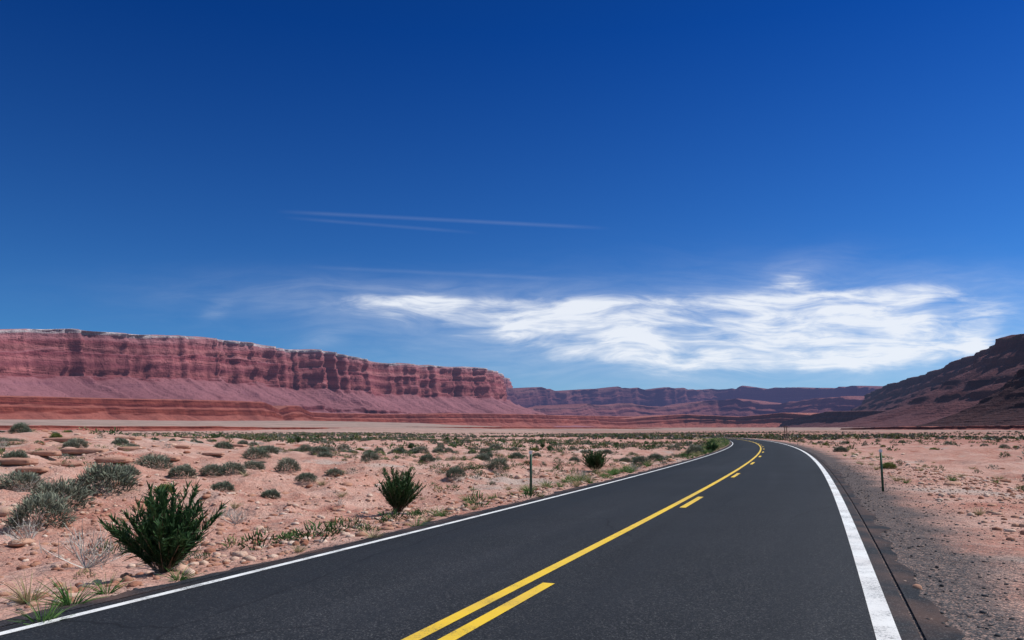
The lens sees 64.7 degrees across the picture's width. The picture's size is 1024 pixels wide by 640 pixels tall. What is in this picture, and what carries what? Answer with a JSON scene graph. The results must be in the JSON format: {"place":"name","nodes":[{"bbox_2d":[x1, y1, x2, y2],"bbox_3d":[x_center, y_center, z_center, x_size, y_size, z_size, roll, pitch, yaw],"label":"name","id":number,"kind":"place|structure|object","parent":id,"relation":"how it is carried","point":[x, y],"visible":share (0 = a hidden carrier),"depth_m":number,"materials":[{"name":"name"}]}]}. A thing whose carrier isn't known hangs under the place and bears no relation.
{"place":"outdoors","nodes":[
{"label":"outdoors","id":0,"kind":"place"},
{"bbox_2d":[0,435,921,639],"bbox_3d":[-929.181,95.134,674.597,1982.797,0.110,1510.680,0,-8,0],"label":"road","id":1,"kind":"structure","parent":0,"point":[759,548],"depth_m":8.84,"materials":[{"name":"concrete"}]},
{"bbox_2d":[0,438,900,639],"bbox_3d":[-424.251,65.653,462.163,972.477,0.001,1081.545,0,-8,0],"label":"white edge lines","id":2,"kind":"object","parent":1,"relation":"on","point":[884,624],"visible":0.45,"depth_m":8.92,"materials":[{"name":"paint"}]},
{"bbox_2d":[402,440,763,639],"bbox_3d":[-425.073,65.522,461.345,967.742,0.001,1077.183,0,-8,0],"label":"yellow lines","id":3,"kind":"object","parent":1,"relation":"on","point":[469,626],"visible":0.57,"depth_m":7.80,"materials":[{"name":"paint"}]},
{"bbox_2d":[0,419,1023,639],"bbox_3d":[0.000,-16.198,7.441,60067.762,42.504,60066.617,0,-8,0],"label":"desert ground","id":4,"kind":"structure","parent":0,"point":[961,458],"depth_m":26.18,"materials":[{"name":"sand"}]},
{"bbox_2d":[0,506,16,515],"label":"boulder","id":5,"kind":"object","parent":4,"relation":"on","point":[4,511],"visible":0.5,"depth_m":18.77,"materials":[{"name":"stone"}]},
{"bbox_2d":[0,441,29,445],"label":"ledge slab","id":6,"kind":"structure","parent":4,"relation":"on","point":[15,442],"depth_m":46.91,"materials":[{"name":"stone"}]},
{"bbox_2d":[1,448,29,457],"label":"sage shrub","id":7,"kind":"object","parent":4,"relation":"on","point":[17,454],"visible":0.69,"depth_m":32.68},
{"bbox_2d":[6,422,31,433],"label":"sage shrub","id":8,"kind":"object","parent":4,"relation":"on","point":[21,426],"visible":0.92,"depth_m":57.72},
{"bbox_2d":[0,458,38,464],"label":"ledge slab","id":9,"kind":"structure","parent":4,"relation":"on","point":[18,461],"depth_m":31.77,"materials":[{"name":"stone"}]},
{"bbox_2d":[8,538,35,546],"bbox_3d":[-9.031,4.081,14.859,0.388,0.147,0.457,-1,-8,11],"label":"boulder","id":10,"kind":"object","parent":4,"relation":"on","point":[27,541],"visible":0.91,"depth_m":14.72,"materials":[{"name":"stone"}]},
{"bbox_2d":[0,468,47,490],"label":"sage shrub","id":11,"kind":"object","parent":4,"relation":"on","point":[19,477],"visible":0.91,"depth_m":25.70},
{"bbox_2d":[0,506,50,543],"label":"dead brush","id":12,"kind":"object","parent":4,"relation":"on","point":[20,533],"visible":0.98,"depth_m":14.90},
{"bbox_2d":[16,467,48,471],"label":"ledge slab","id":13,"kind":"structure","parent":4,"relation":"on","point":[38,469],"depth_m":30.29,"materials":[{"name":"stone"}]},
{"bbox_2d":[12,475,52,491],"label":"shrub","id":14,"kind":"object","parent":4,"relation":"on","point":[27,486],"visible":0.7,"depth_m":25.65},
{"bbox_2d":[0,571,74,604],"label":"dry grass","id":15,"kind":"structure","parent":4,"relation":"on","point":[22,600],"depth_m":7.91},
{"bbox_2d":[1,490,81,531],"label":"sage shrub","id":16,"kind":"object","parent":4,"relation":"on","point":[22,511],"visible":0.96,"depth_m":17.83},
{"bbox_2d":[7,592,77,626],"bbox_3d":[-4.026,2.496,6.928,0.570,0.263,0.550,7,-11,-42],"label":"grass tuft","id":17,"kind":"object","parent":4,"relation":"on","point":[47,616],"visible":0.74,"depth_m":6.92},
{"bbox_2d":[26,450,61,455],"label":"ledge slab","id":18,"kind":"structure","parent":4,"relation":"on","point":[47,453],"depth_m":35.57,"materials":[{"name":"stone"}]},
{"bbox_2d":[48,432,62,437],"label":"rabbitbrush","id":19,"kind":"object","parent":4,"relation":"on","point":[55,435],"visible":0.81,"depth_m":52.38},
{"bbox_2d":[21,475,96,512],"bbox_3d":[-11.888,4.575,21.238,1.732,1.013,1.833,-5,-9,32],"label":"sage shrub","id":20,"kind":"object","parent":4,"relation":"on","point":[62,487],"visible":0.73,"depth_m":21.16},
{"bbox_2d":[44,437,82,442],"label":"ledge slab","id":21,"kind":"structure","parent":4,"relation":"on","point":[62,439],"depth_m":50.75,"materials":[{"name":"stone"}]},
{"bbox_2d":[47,462,83,465],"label":"ledge slab","id":22,"kind":"structure","parent":4,"relation":"on","point":[67,463],"depth_m":35.09,"materials":[{"name":"stone"}]},
{"bbox_2d":[25,577,109,605],"bbox_3d":[-4.202,2.578,7.708,0.774,0.317,0.892,-6,-10,38],"label":"grass tuft","id":23,"kind":"object","parent":4,"relation":"on","point":[64,599],"visible":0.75,"depth_m":7.66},
{"bbox_2d":[62,440,78,447],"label":"sage shrub","id":24,"kind":"object","parent":4,"relation":"on","point":[64,444],"visible":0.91,"depth_m":42.24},
{"bbox_2d":[25,519,129,569],"bbox_3d":[-6.295,3.374,12.154,1.447,0.820,1.238,1,-8,-10],"label":"dead brush","id":25,"kind":"object","parent":4,"relation":"on","point":[88,564],"visible":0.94,"depth_m":12.13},
{"bbox_2d":[67,437,89,447],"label":"sage shrub","id":26,"kind":"object","parent":4,"relation":"on","point":[82,442],"visible":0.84,"depth_m":42.64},
{"bbox_2d":[60,448,108,453],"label":"ledge slab","id":27,"kind":"structure","parent":4,"relation":"on","point":[80,450],"depth_m":39.85,"materials":[{"name":"stone"}]},
{"bbox_2d":[86,572,131,594],"bbox_3d":[-4.133,2.699,8.272,0.495,0.236,0.513,4,-9,-24],"label":"green weed","id":28,"kind":"object","parent":4,"relation":"on","point":[105,590],"visible":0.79,"depth_m":8.24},
{"bbox_2d":[74,462,144,497],"bbox_3d":[-13.251,5.194,26.405,2.227,1.162,2.222,-1,-8,8],"label":"sage shrub","id":29,"kind":"object","parent":4,"relation":"on","point":[107,473],"visible":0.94,"depth_m":26.12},
{"bbox_2d":[94,457,133,462],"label":"ledge slab","id":30,"kind":"structure","parent":4,"relation":"on","point":[114,459],"depth_m":36.56,"materials":[{"name":"stone"}]},
{"bbox_2d":[110,437,129,444],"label":"sage shrub","id":31,"kind":"object","parent":4,"relation":"on","point":[118,440],"visible":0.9,"depth_m":50.10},
{"bbox_2d":[114,463,141,474],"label":"sage shrub","id":32,"kind":"object","parent":4,"relation":"on","point":[133,468],"visible":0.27,"depth_m":29.12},
{"bbox_2d":[115,437,141,439],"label":"ledge slab","id":33,"kind":"structure","parent":4,"relation":"on","point":[134,438],"depth_m":58.57,"materials":[{"name":"stone"}]},
{"bbox_2d":[120,443,138,446],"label":"sage shrub","id":34,"kind":"object","parent":4,"relation":"on","point":[129,444],"visible":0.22,"depth_m":46.49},
{"bbox_2d":[117,446,145,450],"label":"ledge slab","id":35,"kind":"structure","parent":4,"relation":"on","point":[131,448],"depth_m":43.44,"materials":[{"name":"stone"}]},
{"bbox_2d":[131,453,174,469],"bbox_3d":[-14.717,5.806,33.234,1.703,0.745,1.611,1,-8,-6],"label":"sage shrub","id":36,"kind":"object","parent":4,"relation":"on","point":[149,460],"visible":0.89,"depth_m":33.04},
{"bbox_2d":[152,482,172,492],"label":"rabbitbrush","id":37,"kind":"object","parent":4,"relation":"on","point":[170,487],"visible":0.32,"depth_m":26.01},
{"bbox_2d":[97,478,228,577],"bbox_3d":[-4.318,2.541,9.932,1.311,1.188,1.240,-2,-8,14],"label":"broom shrub","id":38,"kind":"object","parent":4,"relation":"on","point":[163,540],"visible":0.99,"depth_m":9.75,"materials":[{"name":"plant"}]},
{"bbox_2d":[0,425,328,430],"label":"desert plain","id":39,"kind":"structure","parent":4,"relation":"on","point":[150,428],"depth_m":804.23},
{"bbox_2d":[160,456,180,460],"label":"ledge slab","id":40,"kind":"structure","parent":4,"relation":"on","point":[174,458],"depth_m":39.00,"materials":[{"name":"stone"}]},
{"bbox_2d":[139,539,213,568],"bbox_3d":[-4.342,2.977,10.372,0.828,0.546,0.968,-5,-9,32],"label":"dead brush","id":41,"kind":"object","parent":4,"relation":"on","point":[188,555],"visible":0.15,"depth_m":10.41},
{"bbox_2d":[157,568,203,580],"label":"green weed","id":42,"kind":"object","parent":4,"relation":"on","point":[174,577],"visible":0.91,"depth_m":8.96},
{"bbox_2d":[172,445,190,448],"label":"ledge slab","id":43,"kind":"structure","parent":4,"relation":"on","point":[182,446],"depth_m":45.62,"materials":[{"name":"stone"}]},
{"bbox_2d":[167,463,197,477],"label":"sage shrub","id":44,"kind":"object","parent":4,"relation":"on","point":[186,469],"visible":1,"depth_m":30.34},
{"bbox_2d":[199,463,226,476],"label":"sage shrub","id":45,"kind":"object","parent":4,"relation":"on","point":[212,468],"visible":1,"depth_m":34.03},
{"bbox_2d":[202,453,224,454],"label":"ledge slab","id":46,"kind":"structure","parent":4,"relation":"on","point":[213,453],"depth_m":42.89,"materials":[{"name":"stone"}]},
{"bbox_2d":[209,479,234,490],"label":"sage shrub","id":47,"kind":"object","parent":4,"relation":"on","point":[227,484],"visible":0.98,"depth_m":27.37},
{"bbox_2d":[213,440,233,448],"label":"sage shrub","id":48,"kind":"object","parent":4,"relation":"on","point":[222,444],"visible":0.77,"depth_m":51.04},
{"bbox_2d":[207,505,239,518],"bbox_3d":[-7.807,5.202,21.935,1.026,0.702,0.806,-4,-9,26],"label":"dead brush","id":49,"kind":"object","parent":4,"relation":"on","point":[225,513],"visible":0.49,"depth_m":21.82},
{"bbox_2d":[217,461,246,474],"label":"sage shrub","id":50,"kind":"object","parent":4,"relation":"on","point":[238,467],"visible":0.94,"depth_m":34.52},
{"bbox_2d":[229,498,245,508],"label":"dry grass","id":51,"kind":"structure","parent":4,"relation":"on","point":[234,505],"depth_m":22.52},
{"bbox_2d":[222,503,254,523],"bbox_3d":[-6.213,4.407,18.303,0.904,0.513,0.774,-1,-8,10],"label":"dead brush","id":52,"kind":"object","parent":4,"relation":"on","point":[238,514],"visible":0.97,"depth_m":18.30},
{"bbox_2d":[232,444,246,446],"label":"ledge slab","id":53,"kind":"structure","parent":4,"relation":"on","point":[239,445],"depth_m":61.33,"materials":[{"name":"stone"}]},
{"bbox_2d":[237,440,248,444],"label":"sage shrub","id":54,"kind":"object","parent":4,"relation":"on","point":[243,442],"visible":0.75,"depth_m":62.66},
{"bbox_2d":[243,460,265,469],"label":"sage shrub","id":55,"kind":"object","parent":4,"relation":"on","point":[256,465],"visible":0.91,"depth_m":36.61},
{"bbox_2d":[239,446,271,459],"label":"sage shrub","id":56,"kind":"object","parent":4,"relation":"on","point":[255,450],"visible":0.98,"depth_m":43.67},
{"bbox_2d":[260,488,280,497],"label":"sage shrub","id":57,"kind":"object","parent":4,"relation":"on","point":[274,492],"visible":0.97,"depth_m":26.19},
{"bbox_2d":[261,445,279,453],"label":"sage shrub","id":58,"kind":"object","parent":4,"relation":"on","point":[273,449],"visible":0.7,"depth_m":47.38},
{"bbox_2d":[274,457,302,471],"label":"sage shrub","id":59,"kind":"object","parent":4,"relation":"on","point":[284,462],"visible":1,"depth_m":38.10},
{"bbox_2d":[0,329,590,426],"bbox_3d":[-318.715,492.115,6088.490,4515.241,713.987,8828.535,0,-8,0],"label":"mesa","id":60,"kind":"structure","parent":4,"relation":"on","point":[65,363],"depth_m":3827.65,"materials":[{"name":"stone"}]},
{"bbox_2d":[289,542,310,552],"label":"dry grass","id":61,"kind":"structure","parent":4,"relation":"on","point":[299,550],"depth_m":11.06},
{"bbox_2d":[293,472,316,481],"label":"sage shrub","id":62,"kind":"object","parent":4,"relation":"on","point":[305,476],"visible":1,"depth_m":31.35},
{"bbox_2d":[299,444,311,450],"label":"sage shrub","id":63,"kind":"object","parent":4,"relation":"on","point":[304,446],"visible":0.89,"depth_m":56.97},
{"bbox_2d":[0,396,630,427],"bbox_3d":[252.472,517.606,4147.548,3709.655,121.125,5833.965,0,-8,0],"label":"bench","id":64,"kind":"object","parent":4,"relation":"on","point":[39,408],"visible":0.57,"depth_m":2721.42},
{"bbox_2d":[308,446,329,454],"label":"sage shrub","id":65,"kind":"object","parent":4,"relation":"on","point":[319,448],"visible":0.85,"depth_m":50.73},
{"bbox_2d":[316,452,332,457],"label":"sage shrub","id":66,"kind":"object","parent":4,"relation":"on","point":[326,454],"visible":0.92,"depth_m":45.86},
{"bbox_2d":[325,468,343,475],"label":"sage shrub","id":67,"kind":"object","parent":4,"relation":"on","point":[336,471],"visible":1,"depth_m":37.36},
{"bbox_2d":[336,443,350,450],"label":"sage shrub","id":68,"kind":"object","parent":4,"relation":"on","point":[344,446],"visible":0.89,"depth_m":70.06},
{"bbox_2d":[0,444,729,626],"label":"road edge crumble","id":69,"kind":"object","parent":4,"relation":"on","point":[20,618],"visible":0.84,"depth_m":9.06,"materials":[{"name":"asphalt"}]},
{"bbox_2d":[357,523,388,538],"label":"dry grass","id":70,"kind":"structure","parent":69,"relation":"on","point":[370,535],"depth_m":12.49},
{"bbox_2d":[360,451,379,460],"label":"sage shrub","id":71,"kind":"object","parent":4,"relation":"on","point":[370,456],"visible":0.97,"depth_m":48.91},
{"bbox_2d":[390,447,403,452],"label":"sage shrub","id":72,"kind":"object","parent":4,"relation":"on","point":[399,450],"visible":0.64,"depth_m":58.97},
{"bbox_2d":[373,466,425,512],"bbox_3d":[-3.038,4.611,21.944,1.333,1.326,1.431,-7,-10,41],"label":"broom shrub","id":73,"kind":"object","parent":4,"relation":"on","point":[398,493],"visible":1,"depth_m":21.74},
{"bbox_2d":[402,517,428,525],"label":"green weed","id":74,"kind":"object","parent":4,"relation":"on","point":[417,522],"visible":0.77,"depth_m":14.05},
{"bbox_2d":[412,446,429,453],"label":"sage shrub","id":75,"kind":"object","parent":4,"relation":"on","point":[419,449],"visible":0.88,"depth_m":61.07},
{"bbox_2d":[414,513,437,521],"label":"dry grass","id":76,"kind":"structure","parent":4,"relation":"on","point":[426,519],"depth_m":14.81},
{"bbox_2d":[418,453,434,461],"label":"sage shrub","id":77,"kind":"object","parent":4,"relation":"on","point":[428,457],"visible":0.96,"depth_m":46.90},
{"bbox_2d":[432,447,443,452],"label":"sage shrub","id":78,"kind":"object","parent":4,"relation":"on","point":[439,450],"visible":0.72,"depth_m":72.42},
{"bbox_2d":[431,507,456,516],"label":"verge weed","id":79,"kind":"object","parent":4,"relation":"on","point":[443,513],"visible":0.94,"depth_m":15.82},
{"bbox_2d":[446,466,465,477],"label":"sage shrub","id":80,"kind":"object","parent":4,"relation":"on","point":[455,470],"visible":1,"depth_m":35.19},
{"bbox_2d":[474,453,490,460],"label":"sage shrub","id":81,"kind":"object","parent":4,"relation":"on","point":[482,456],"visible":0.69,"depth_m":49.26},
{"bbox_2d":[479,447,491,453],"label":"sage shrub","id":82,"kind":"object","parent":4,"relation":"on","point":[484,449],"visible":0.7,"depth_m":61.09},
{"bbox_2d":[489,444,501,450],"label":"sage shrub","id":83,"kind":"object","parent":4,"relation":"on","point":[494,446],"visible":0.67,"depth_m":69.58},
{"bbox_2d":[486,456,508,469],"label":"sage shrub","id":84,"kind":"object","parent":4,"relation":"on","point":[498,462],"visible":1,"depth_m":39.75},
{"bbox_2d":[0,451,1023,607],"bbox_3d":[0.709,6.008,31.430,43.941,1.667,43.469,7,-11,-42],"label":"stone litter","id":85,"kind":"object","parent":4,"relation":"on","point":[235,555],"visible":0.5,"depth_m":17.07,"materials":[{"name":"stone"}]},
{"bbox_2d":[0,432,1023,578],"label":"scrub","id":86,"kind":"object","parent":4,"relation":"on","point":[296,534],"visible":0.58,"depth_m":35.39,"materials":[{"name":"plant"}]},
{"bbox_2d":[0,430,1023,440],"bbox_3d":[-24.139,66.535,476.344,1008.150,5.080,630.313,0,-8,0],"label":"desert plain","id":87,"kind":"structure","parent":4,"relation":"on","point":[669,435],"depth_m":311.19,"materials":[{"name":"sand"}]},
{"bbox_2d":[508,452,524,458],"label":"sage shrub","id":88,"kind":"object","parent":4,"relation":"on","point":[516,455],"visible":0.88,"depth_m":55.03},
{"bbox_2d":[15,462,1023,639],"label":"shoulder chippings","id":89,"kind":"object","parent":4,"relation":"on","point":[940,585],"visible":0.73,"depth_m":14.02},
{"bbox_2d":[521,482,538,491],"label":"verge weed","id":90,"kind":"object","parent":4,"relation":"on","point":[534,488],"visible":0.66,"depth_m":24.64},
{"bbox_2d":[529,451,531,493],"bbox_3d":[0.489,4.032,21.032,0.096,1.258,0.044,-3,-8,20],"label":"delineator","id":91,"kind":"object","parent":4,"relation":"on","point":[530,452],"visible":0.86,"depth_m":21.04,"materials":[{"name":"green metal"}]},
{"bbox_2d":[64,426,1023,458],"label":"scrub","id":92,"kind":"object","parent":4,"relation":"on","point":[553,442],"visible":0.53,"depth_m":119.50,"materials":[{"name":"plant"}]},
{"bbox_2d":[439,427,662,428],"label":"desert plain","id":93,"kind":"structure","parent":4,"relation":"on","point":[548,428],"depth_m":1697.09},
{"bbox_2d":[564,478,582,486],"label":"verge weed","id":94,"kind":"object","parent":4,"relation":"on","point":[575,485],"visible":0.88,"depth_m":24.32,"materials":[{"name":"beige plant"}]},
{"bbox_2d":[569,456,580,461],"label":"sage shrub","id":95,"kind":"object","parent":4,"relation":"on","point":[575,459],"visible":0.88,"depth_m":49.56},
{"bbox_2d":[570,473,585,481],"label":"verge weed","id":96,"kind":"object","parent":4,"relation":"on","point":[583,479],"visible":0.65,"depth_m":27.92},
{"bbox_2d":[580,449,609,470],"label":"broom shrub","id":97,"kind":"object","parent":4,"relation":"on","point":[594,460],"visible":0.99,"depth_m":43.63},
{"bbox_2d":[631,455,650,465],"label":"sage shrub","id":98,"kind":"object","parent":4,"relation":"on","point":[642,458],"visible":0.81,"depth_m":47.79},
{"bbox_2d":[647,453,663,460],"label":"sage shrub","id":99,"kind":"object","parent":4,"relation":"on","point":[653,456],"visible":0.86,"depth_m":57.08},
{"bbox_2d":[667,443,681,450],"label":"sage shrub","id":100,"kind":"object","parent":4,"relation":"on","point":[674,447],"visible":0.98,"depth_m":84.54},
{"bbox_2d":[506,386,882,407],"bbox_3d":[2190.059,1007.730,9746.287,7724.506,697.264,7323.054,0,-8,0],"label":"mesa","id":101,"kind":"structure","parent":4,"relation":"on","point":[527,397],"depth_m":11406.85,"materials":[{"name":"stone"}]},
{"bbox_2d":[686,444,703,454],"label":"sage shrub","id":102,"kind":"object","parent":4,"relation":"on","point":[695,448],"visible":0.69,"depth_m":60.69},
{"bbox_2d":[704,441,718,451],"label":"broom shrub","id":103,"kind":"object","parent":4,"relation":"on","point":[708,446],"visible":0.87,"depth_m":66.06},
{"bbox_2d":[776,410,886,427],"bbox_3d":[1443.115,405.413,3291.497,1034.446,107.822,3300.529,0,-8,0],"label":"hill","id":104,"kind":"structure","parent":4,"relation":"on","point":[824,418],"depth_m":3914.41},
{"bbox_2d":[832,446,847,451],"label":"sage shrub","id":105,"kind":"object","parent":4,"relation":"on","point":[840,449],"visible":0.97,"depth_m":66.41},
{"bbox_2d":[787,444,964,639],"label":"road shoulder","id":106,"kind":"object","parent":4,"relation":"on","point":[933,628],"visible":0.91,"depth_m":8.46,"materials":[{"name":"gravel"}]},
{"bbox_2d":[879,449,883,491],"bbox_3d":[10.236,4.207,22.375,0.096,1.258,0.044,-3,-8,20],"label":"delineator","id":107,"kind":"object","parent":4,"relation":"on","point":[881,469],"visible":0.86,"depth_m":22.38,"materials":[{"name":"green metal"}]},
{"bbox_2d":[879,462,897,468],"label":"rabbitbrush","id":108,"kind":"object","parent":4,"relation":"on","point":[890,465],"visible":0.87,"depth_m":36.04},
{"bbox_2d":[912,584,921,589],"bbox_3d":[4.245,2.806,8.475,0.100,0.075,0.121,-4,-9,27],"label":"pebble","id":109,"kind":"object","parent":4,"relation":"on","point":[917,586],"visible":0.7,"depth_m":8.44,"materials":[{"name":"stone"}]},
{"bbox_2d":[840,425,1023,429],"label":"desert plain","id":110,"kind":"structure","parent":4,"relation":"on","point":[1016,427],"depth_m":1082.33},
{"bbox_2d":[944,481,961,484],"bbox_3d":[13.731,5.130,25.205,0.671,0.184,0.325,4,-9,-26],"label":"rock","id":111,"kind":"object","parent":4,"relation":"on","point":[954,482],"visible":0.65,"depth_m":25.10,"materials":[{"name":"stone"}]},
{"bbox_2d":[915,368,1023,426],"bbox_3d":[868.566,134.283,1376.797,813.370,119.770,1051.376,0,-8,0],"label":"hillside","id":112,"kind":"structure","parent":4,"relation":"on","point":[1004,406],"depth_m":1264.68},
{"bbox_2d":[970,506,988,514],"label":"shoulder weed","id":113,"kind":"object","parent":4,"relation":"on","point":[979,513],"visible":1,"depth_m":15.94,"materials":[{"name":"beige plant"}]},
{"bbox_2d":[0,0,1023,390],"label":"sky","id":114,"kind":"structure","parent":0,"point":[556,195],"materials":[{"name":"blue"}]},
{"bbox_2d":[528,396,864,416],"bbox_3d":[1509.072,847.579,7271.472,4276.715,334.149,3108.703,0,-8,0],"label":"ridge","id":115,"kind":"structure","parent":0,"point":[738,407],"depth_m":7631.65,"materials":[{"name":"stone"}]},
{"bbox_2d":[596,413,816,427],"bbox_3d":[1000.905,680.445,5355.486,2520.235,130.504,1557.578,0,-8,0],"label":"ridge","id":116,"kind":"structure","parent":0,"point":[703,421],"depth_m":5473.34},
{"bbox_2d":[814,334,1023,427],"bbox_3d":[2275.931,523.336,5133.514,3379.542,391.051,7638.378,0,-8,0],"label":"ridge","id":117,"kind":"structure","parent":0,"point":[956,386],"depth_m":2877.79,"materials":[{"name":"stone"}]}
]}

